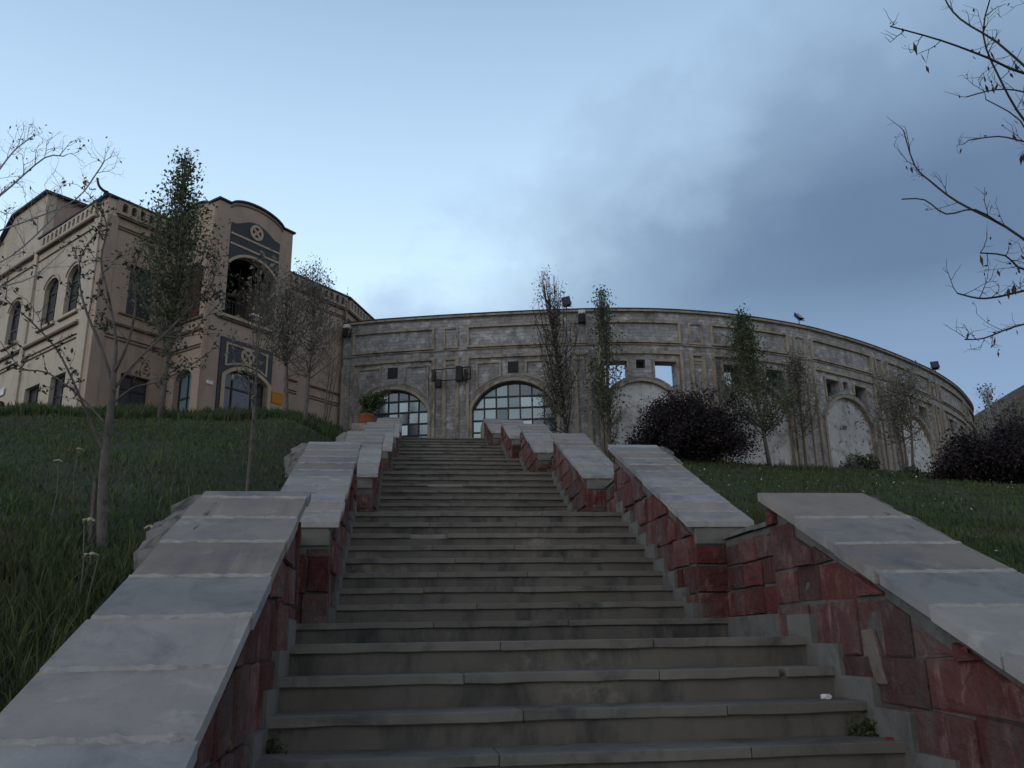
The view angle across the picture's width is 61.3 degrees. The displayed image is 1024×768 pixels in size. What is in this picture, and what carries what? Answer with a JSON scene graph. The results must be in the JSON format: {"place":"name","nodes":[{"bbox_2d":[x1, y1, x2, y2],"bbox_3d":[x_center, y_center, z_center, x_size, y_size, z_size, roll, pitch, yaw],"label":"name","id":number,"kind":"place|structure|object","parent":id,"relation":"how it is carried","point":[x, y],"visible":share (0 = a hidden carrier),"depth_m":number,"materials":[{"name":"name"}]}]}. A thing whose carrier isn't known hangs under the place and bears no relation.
{"place":"outdoors","nodes":[
{"label":"outdoors","id":0,"kind":"place"},
{"bbox_2d":[0,400,1023,712],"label":"ground","id":1,"kind":"structure","parent":0,"point":[260,483],"depth_m":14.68,"materials":[{"name":"green plant"}]},
{"bbox_2d":[52,459,62,513],"bbox_3d":[-4.546,1.060,8.583,0.102,0.641,0.096,1,-17,-7],"label":"wildflower","id":2,"kind":"object","parent":1,"relation":"on","point":[58,460],"visible":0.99,"depth_m":8.63,"materials":[{"name":"green plant"}]},
{"bbox_2d":[0,122,123,307],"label":"bare tree","id":3,"kind":"object","parent":1,"relation":"on","point":[14,182],"visible":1,"depth_m":6.26,"materials":[{"name":"brown plant"}]},
{"bbox_2d":[73,447,83,494],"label":"wildflower","id":4,"kind":"object","parent":1,"relation":"on","point":[79,449],"visible":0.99,"depth_m":10.23,"materials":[{"name":"green plant"}]},
{"bbox_2d":[79,517,96,594],"bbox_3d":[-3.060,1.283,6.176,0.102,0.659,0.096,1,-17,-7],"label":"wildflower","id":5,"kind":"object","parent":1,"relation":"on","point":[90,519],"visible":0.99,"depth_m":6.23,"materials":[{"name":"green plant"}]},
{"bbox_2d":[83,552,98,621],"bbox_3d":[-2.831,1.391,5.752,0.103,0.537,0.096,1,-17,-7],"label":"wildflower","id":6,"kind":"object","parent":1,"relation":"on","point":[86,555],"visible":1,"depth_m":5.80,"materials":[{"name":"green plant"}]},
{"bbox_2d":[87,479,97,546],"bbox_3d":[-3.781,1.213,7.786,0.061,0.721,0.044,10,-20,-32],"label":"support stake","id":7,"kind":"object","parent":1,"relation":"on","point":[93,504],"visible":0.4,"depth_m":7.80,"materials":[{"name":"brown wood"}]},
{"bbox_2d":[0,174,241,552],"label":"young tree","id":8,"kind":"object","parent":1,"relation":"on","point":[102,516],"visible":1,"depth_m":8.13,"materials":[{"name":"brown plant"}]},
{"bbox_2d":[0,436,282,711],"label":"tall weeds","id":9,"kind":"object","parent":1,"relation":"on","point":[27,662],"visible":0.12,"depth_m":5.59,"materials":[{"name":"green plant"}]},
{"bbox_2d":[144,525,152,530],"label":"wildflower","id":10,"kind":"object","parent":1,"relation":"on","point":[149,526],"visible":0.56,"depth_m":6.57,"materials":[{"name":"beige plant"}]},
{"bbox_2d":[0,491,310,767],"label":"parapet wall","id":11,"kind":"structure","parent":1,"relation":"on","point":[172,651],"depth_m":3.32,"materials":[{"name":"grey stone"}]},
{"bbox_2d":[115,145,233,419],"bbox_3d":[-9.758,-3.037,24.829,3.077,8.596,2.915,1,-17,-7],"label":"leafy tree","id":12,"kind":"object","parent":1,"relation":"on","point":[179,216],"visible":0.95,"depth_m":24.91,"materials":[{"name":"green plant"}]},
{"bbox_2d":[0,189,373,423],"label":"tan building","id":13,"kind":"structure","parent":1,"relation":"on","point":[249,230],"depth_m":31.00,"materials":[{"name":"tan plaster"},{"name":"dark metal"},{"name":"dark glass"}]},
{"bbox_2d":[0,387,4,395],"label":"wall sign","id":14,"kind":"object","parent":13,"relation":"attached to","point":[2,390],"visible":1,"depth_m":32.48,"materials":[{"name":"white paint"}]},
{"bbox_2d":[11,303,20,341],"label":"window","id":15,"kind":"structure","parent":13,"relation":"in","point":[16,316],"depth_m":33.81,"materials":[{"name":"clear glass"}]},
{"bbox_2d":[28,387,38,403],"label":"window","id":16,"kind":"structure","parent":13,"relation":"in","point":[33,396],"depth_m":31.20,"materials":[{"name":"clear glass"}]},
{"bbox_2d":[45,280,58,323],"bbox_3d":[-16.754,-2.974,31.703,1.180,1.910,0.070,-14,-21,37],"label":"window","id":17,"kind":"structure","parent":13,"relation":"in","point":[53,292],"depth_m":31.89,"materials":[{"name":"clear glass"}]},
{"bbox_2d":[52,375,64,406],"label":"window","id":18,"kind":"structure","parent":13,"relation":"in","point":[58,384],"depth_m":29.89,"materials":[{"name":"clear glass"}]},
{"bbox_2d":[68,266,81,311],"bbox_3d":[-15.386,-3.337,30.641,1.120,1.860,0.070,-14,-21,37],"label":"window","id":19,"kind":"structure","parent":13,"relation":"in","point":[72,303],"depth_m":30.81,"materials":[{"name":"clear glass"}]},
{"bbox_2d":[96,177,108,193],"bbox_3d":[-14.219,-6.880,29.983,0.437,0.536,0.110,7,-18,-24],"label":"roof pipe","id":20,"kind":"object","parent":13,"relation":"on","point":[101,188],"visible":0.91,"depth_m":29.93,"materials":[{"name":"black metal"}]},
{"bbox_2d":[117,374,146,405],"bbox_3d":[-13.123,0.690,29.627,0.070,1.990,1.160,-12,-20,32],"label":"window","id":21,"kind":"structure","parent":13,"relation":"in","point":[138,394],"depth_m":29.81,"materials":[{"name":"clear glass"}]},
{"bbox_2d":[125,268,150,319],"bbox_3d":[-13.272,-3.189,30.646,0.070,1.910,1.060,-12,-20,32],"label":"window","id":22,"kind":"structure","parent":13,"relation":"in","point":[129,308],"depth_m":30.61,"materials":[{"name":"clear glass"}]},
{"bbox_2d":[177,371,191,410],"bbox_3d":[-11.219,0.748,29.792,0.980,2.510,0.070,-12,-20,32],"label":"window","id":23,"kind":"structure","parent":13,"relation":"in","point":[185,384],"depth_m":30.03,"materials":[{"name":"blue glass"}]},
{"bbox_2d":[223,371,262,410],"bbox_3d":[-9.583,0.837,30.450,0.070,2.660,1.900,-12,-20,32],"label":"arched window","id":24,"kind":"structure","parent":13,"relation":"in","point":[234,395],"depth_m":30.55,"materials":[{"name":"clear glass"}]},
{"bbox_2d":[271,391,282,404],"bbox_3d":[-8.610,0.519,31.651,0.042,0.420,0.500,-12,-20,32],"label":"wall sign","id":25,"kind":"object","parent":13,"relation":"attached to","point":[276,398],"visible":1,"depth_m":31.64,"materials":[{"name":"orange"}]},
{"bbox_2d":[209,247,288,490],"bbox_3d":[-3.432,-0.031,11.168,0.981,3.882,0.854,1,-17,-7],"label":"young tree","id":26,"kind":"object","parent":1,"relation":"on","point":[256,318],"visible":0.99,"depth_m":11.33,"materials":[{"name":"green plant"}]},
{"bbox_2d":[247,260,329,410],"bbox_3d":[-6.759,-1.324,25.921,2.246,5.043,2.448,-3,-17,7],"label":"young tree","id":27,"kind":"object","parent":1,"relation":"on","point":[292,319],"visible":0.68,"depth_m":25.92,"materials":[{"name":"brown plant"}]},
{"bbox_2d":[266,252,359,421],"bbox_3d":[-5.790,-1.228,25.407,2.728,5.302,2.519,-9,-18,26],"label":"young tree","id":28,"kind":"object","parent":1,"relation":"on","point":[312,312],"visible":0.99,"depth_m":25.35,"materials":[{"name":"green plant"}]},
{"bbox_2d":[281,442,361,623],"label":"parapet wall","id":29,"kind":"structure","parent":1,"relation":"on","point":[325,473],"depth_m":8.01,"materials":[{"name":"grey stone"}]},
{"bbox_2d":[300,330,344,424],"bbox_3d":[-5.666,-0.075,26.168,1.047,3.102,1.510,-8,-18,22],"label":"bare bush","id":30,"kind":"object","parent":1,"relation":"on","point":[326,400],"visible":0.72,"depth_m":26.16,"materials":[{"name":"brown plant"}]},
{"bbox_2d":[335,431,384,511],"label":"parapet wall","id":31,"kind":"structure","parent":1,"relation":"on","point":[369,473],"depth_m":12.98,"materials":[{"name":"grey stone"}]},
{"bbox_2d":[351,417,401,444],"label":"parapet wall","id":32,"kind":"structure","parent":1,"relation":"on","point":[357,426],"depth_m":28.62,"materials":[{"name":"grey stone"}]},
{"bbox_2d":[358,389,390,422],"bbox_3d":[-4.707,0.794,29.607,1.032,1.487,1.147,-5,-17,14],"label":"potted plant","id":33,"kind":"object","parent":32,"relation":"on","point":[371,402],"visible":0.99,"depth_m":29.46,"materials":[{"name":"green plant"}]},
{"bbox_2d":[364,422,394,470],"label":"parapet wall","id":34,"kind":"structure","parent":1,"relation":"on","point":[387,446],"depth_m":18.40,"materials":[{"name":"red stone"}]},
{"bbox_2d":[376,418,400,456],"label":"parapet wall","id":35,"kind":"structure","parent":1,"relation":"on","point":[397,421],"depth_m":22.52,"materials":[{"name":"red stone"}]},
{"bbox_2d":[481,419,501,445],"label":"parapet wall","id":36,"kind":"structure","parent":1,"relation":"on","point":[491,432],"depth_m":27.26,"materials":[{"name":"red stone"}]},
{"bbox_2d":[499,419,523,458],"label":"parapet wall","id":37,"kind":"structure","parent":1,"relation":"on","point":[510,442],"depth_m":22.64,"materials":[{"name":"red stone"}]},
{"bbox_2d":[518,424,552,471],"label":"parapet wall","id":38,"kind":"structure","parent":1,"relation":"on","point":[536,451],"depth_m":18.43,"materials":[{"name":"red stone"}]},
{"bbox_2d":[523,264,585,432],"bbox_3d":[1.830,-0.960,34.720,2.470,8.204,2.680,-4,-17,11],"label":"tree","id":39,"kind":"object","parent":1,"relation":"on","point":[558,389],"visible":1,"depth_m":34.54,"materials":[{"name":"green plant"}]},
{"bbox_2d":[255,437,905,767],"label":"stone staircase","id":40,"kind":"structure","parent":1,"relation":"on","point":[496,608],"depth_m":4.80,"materials":[{"name":"stone"}]},
{"bbox_2d":[265,731,288,753],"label":"weed tuft","id":41,"kind":"object","parent":40,"relation":"on","point":[274,749],"visible":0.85,"depth_m":3.98,"materials":[{"name":"green plant"}]},
{"bbox_2d":[820,694,831,698],"bbox_3d":[1.655,1.645,4.545,0.056,0.028,0.040,1,-17,-7],"label":"crumpled paper","id":42,"kind":"object","parent":40,"relation":"on","point":[826,696],"visible":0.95,"depth_m":4.53,"materials":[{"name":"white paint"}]},
{"bbox_2d":[844,707,878,736],"bbox_3d":[1.745,1.685,4.304,0.199,0.159,0.159,-10,-19,28],"label":"weed tuft","id":43,"kind":"object","parent":40,"relation":"on","point":[863,725],"visible":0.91,"depth_m":4.29,"materials":[{"name":"green plant"}]},
{"bbox_2d":[550,433,613,511],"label":"parapet wall","id":44,"kind":"structure","parent":1,"relation":"on","point":[583,472],"depth_m":13.52,"materials":[{"name":"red stone"}]},
{"bbox_2d":[583,285,630,456],"bbox_3d":[3.846,-0.549,34.933,1.978,7.634,2.030,1,-17,-7],"label":"ivy tree","id":45,"kind":"object","parent":1,"relation":"on","point":[603,323],"visible":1,"depth_m":34.80,"materials":[{"name":"green plant"}]},
{"bbox_2d":[605,476,615,511],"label":"landing wall","id":46,"kind":"structure","parent":1,"relation":"on","point":[610,497],"depth_m":12.20,"materials":[{"name":"red stone"}]},
{"bbox_2d":[339,307,976,472],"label":"arched building","id":47,"kind":"structure","parent":1,"relation":"on","point":[401,358],"depth_m":37.51,"materials":[{"name":"beige stone"}]},
{"bbox_2d":[342,324,351,337],"bbox_3d":[-7.297,-2.326,38.300,0.320,0.570,0.400,-5,-17,14],"label":"wall lamp","id":48,"kind":"object","parent":47,"relation":"attached to","point":[345,330],"visible":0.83,"depth_m":38.12,"materials":[{"name":"black metal"}]},
{"bbox_2d":[361,391,426,436],"bbox_3d":[-5.080,2.353,36.943,3.187,4.310,0.120,-4,-17,9],"label":"arched window","id":49,"kind":"structure","parent":47,"relation":"in","point":[412,410],"depth_m":37.19,"materials":[{"name":"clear glass"}]},
{"bbox_2d":[431,366,470,387],"bbox_3d":[-2.581,-0.273,36.839,1.727,0.891,0.482,-3,-17,6],"label":"lamp rack","id":50,"kind":"object","parent":47,"relation":"attached to","point":[459,376],"visible":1,"depth_m":36.66,"materials":[{"name":"black metal"}]},
{"bbox_2d":[473,382,556,437],"bbox_3d":[0.112,2.029,36.380,3.624,4.445,0.094,-2,-17,5],"label":"arched window","id":51,"kind":"structure","parent":47,"relation":"in","point":[511,400],"depth_m":36.71,"materials":[{"name":"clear glass"}]},
{"bbox_2d":[561,296,571,308],"bbox_3d":[2.382,-3.541,37.629,0.492,0.665,0.368,-3,-17,8],"label":"floodlight","id":52,"kind":"object","parent":47,"relation":"on","point":[568,302],"visible":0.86,"depth_m":37.53,"materials":[{"name":"black metal"}]},
{"bbox_2d":[578,310,585,323],"bbox_3d":[2.999,-2.864,37.142,0.320,0.570,0.400,-1,-17,1],"label":"wall lamp","id":53,"kind":"object","parent":47,"relation":"attached to","point":[583,319],"visible":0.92,"depth_m":36.95,"materials":[{"name":"black metal"}]},
{"bbox_2d":[794,313,804,323],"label":"floodlight","id":54,"kind":"object","parent":47,"relation":"on","point":[799,317],"visible":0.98,"depth_m":40.05,"materials":[{"name":"black metal"}]},
{"bbox_2d":[930,361,939,370],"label":"floodlight","id":55,"kind":"object","parent":47,"relation":"on","point":[935,365],"visible":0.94,"depth_m":48.06,"materials":[{"name":"black metal"}]},
{"bbox_2d":[608,445,753,617],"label":"parapet wall","id":56,"kind":"structure","parent":1,"relation":"on","point":[679,517],"depth_m":8.46,"materials":[{"name":"red stone"}]},
{"bbox_2d":[614,379,765,464],"bbox_3d":[6.703,1.538,33.401,5.268,3.238,5.361,-12,-20,34],"label":"purple shrub","id":57,"kind":"object","parent":1,"relation":"on","point":[691,428],"visible":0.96,"depth_m":32.51,"materials":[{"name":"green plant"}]},
{"bbox_2d":[723,522,779,636],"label":"landing wall","id":58,"kind":"structure","parent":1,"relation":"on","point":[754,606],"depth_m":7.12,"materials":[{"name":"red stone"}]},
{"bbox_2d":[715,303,806,466],"bbox_3d":[10.095,0.200,36.076,3.384,7.213,3.667,1,-17,-7],"label":"leafy tree","id":59,"kind":"object","parent":1,"relation":"on","point":[743,345],"visible":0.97,"depth_m":35.95,"materials":[{"name":"green plant"}]},
{"bbox_2d":[769,345,830,465],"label":"leafy tree","id":60,"kind":"object","parent":1,"relation":"on","point":[797,373],"visible":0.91,"depth_m":36.58,"materials":[{"name":"green plant"}]},
{"bbox_2d":[839,453,864,469],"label":"green shrub","id":61,"kind":"object","parent":1,"relation":"on","point":[851,463],"visible":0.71,"depth_m":37.59,"materials":[{"name":"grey plant"}]},
{"bbox_2d":[699,463,1021,550],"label":"daisies","id":62,"kind":"object","parent":1,"relation":"on","point":[862,490],"visible":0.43,"depth_m":21.55,"materials":[{"name":"white plant"}]},
{"bbox_2d":[851,451,884,470],"bbox_3d":[15.598,3.420,38.000,1.462,0.998,1.210,-8,-18,23],"label":"green shrub","id":63,"kind":"object","parent":1,"relation":"on","point":[871,464],"visible":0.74,"depth_m":37.79,"materials":[{"name":"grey plant"}]},
{"bbox_2d":[758,493,1023,767],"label":"parapet wall","id":64,"kind":"structure","parent":1,"relation":"on","point":[911,628],"depth_m":4.24,"materials":[{"name":"red stone"}]},
{"bbox_2d":[851,356,941,471],"bbox_3d":[17.240,1.534,38.606,3.378,5.691,3.670,1,-17,-7],"label":"leafy tree","id":65,"kind":"object","parent":1,"relation":"on","point":[902,419],"visible":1,"depth_m":38.28,"materials":[{"name":"green plant"}]},
{"bbox_2d":[898,464,923,473],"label":"green shrub","id":66,"kind":"object","parent":1,"relation":"on","point":[911,470],"visible":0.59,"depth_m":37.27,"materials":[{"name":"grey plant"}]},
{"bbox_2d":[883,0,1023,356],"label":"bare tree","id":67,"kind":"object","parent":1,"relation":"on","point":[987,216],"visible":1,"depth_m":5.67,"materials":[{"name":"brown plant"}]},
{"bbox_2d":[916,405,1023,483],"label":"purple shrub","id":68,"kind":"object","parent":1,"relation":"on","point":[990,459],"visible":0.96,"depth_m":29.22,"materials":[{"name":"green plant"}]},
{"bbox_2d":[0,0,1023,414],"label":"sky","id":69,"kind":"structure","parent":0,"point":[439,155],"materials":[{"name":"blue"}]},
{"bbox_2d":[974,385,1023,442],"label":"hill","id":70,"kind":"structure","parent":0,"point":[1019,392],"depth_m":69.85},
{"bbox_2d":[975,383,1009,437],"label":"bare tree","id":71,"kind":"object","parent":70,"relation":"on","point":[988,396],"visible":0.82,"depth_m":64.05,"materials":[{"name":"plant"}]},
{"bbox_2d":[988,393,1023,427],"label":"bare tree","id":72,"kind":"object","parent":70,"relation":"on","point":[1010,404],"visible":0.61,"depth_m":64.22,"materials":[{"name":"plant"}]}
]}

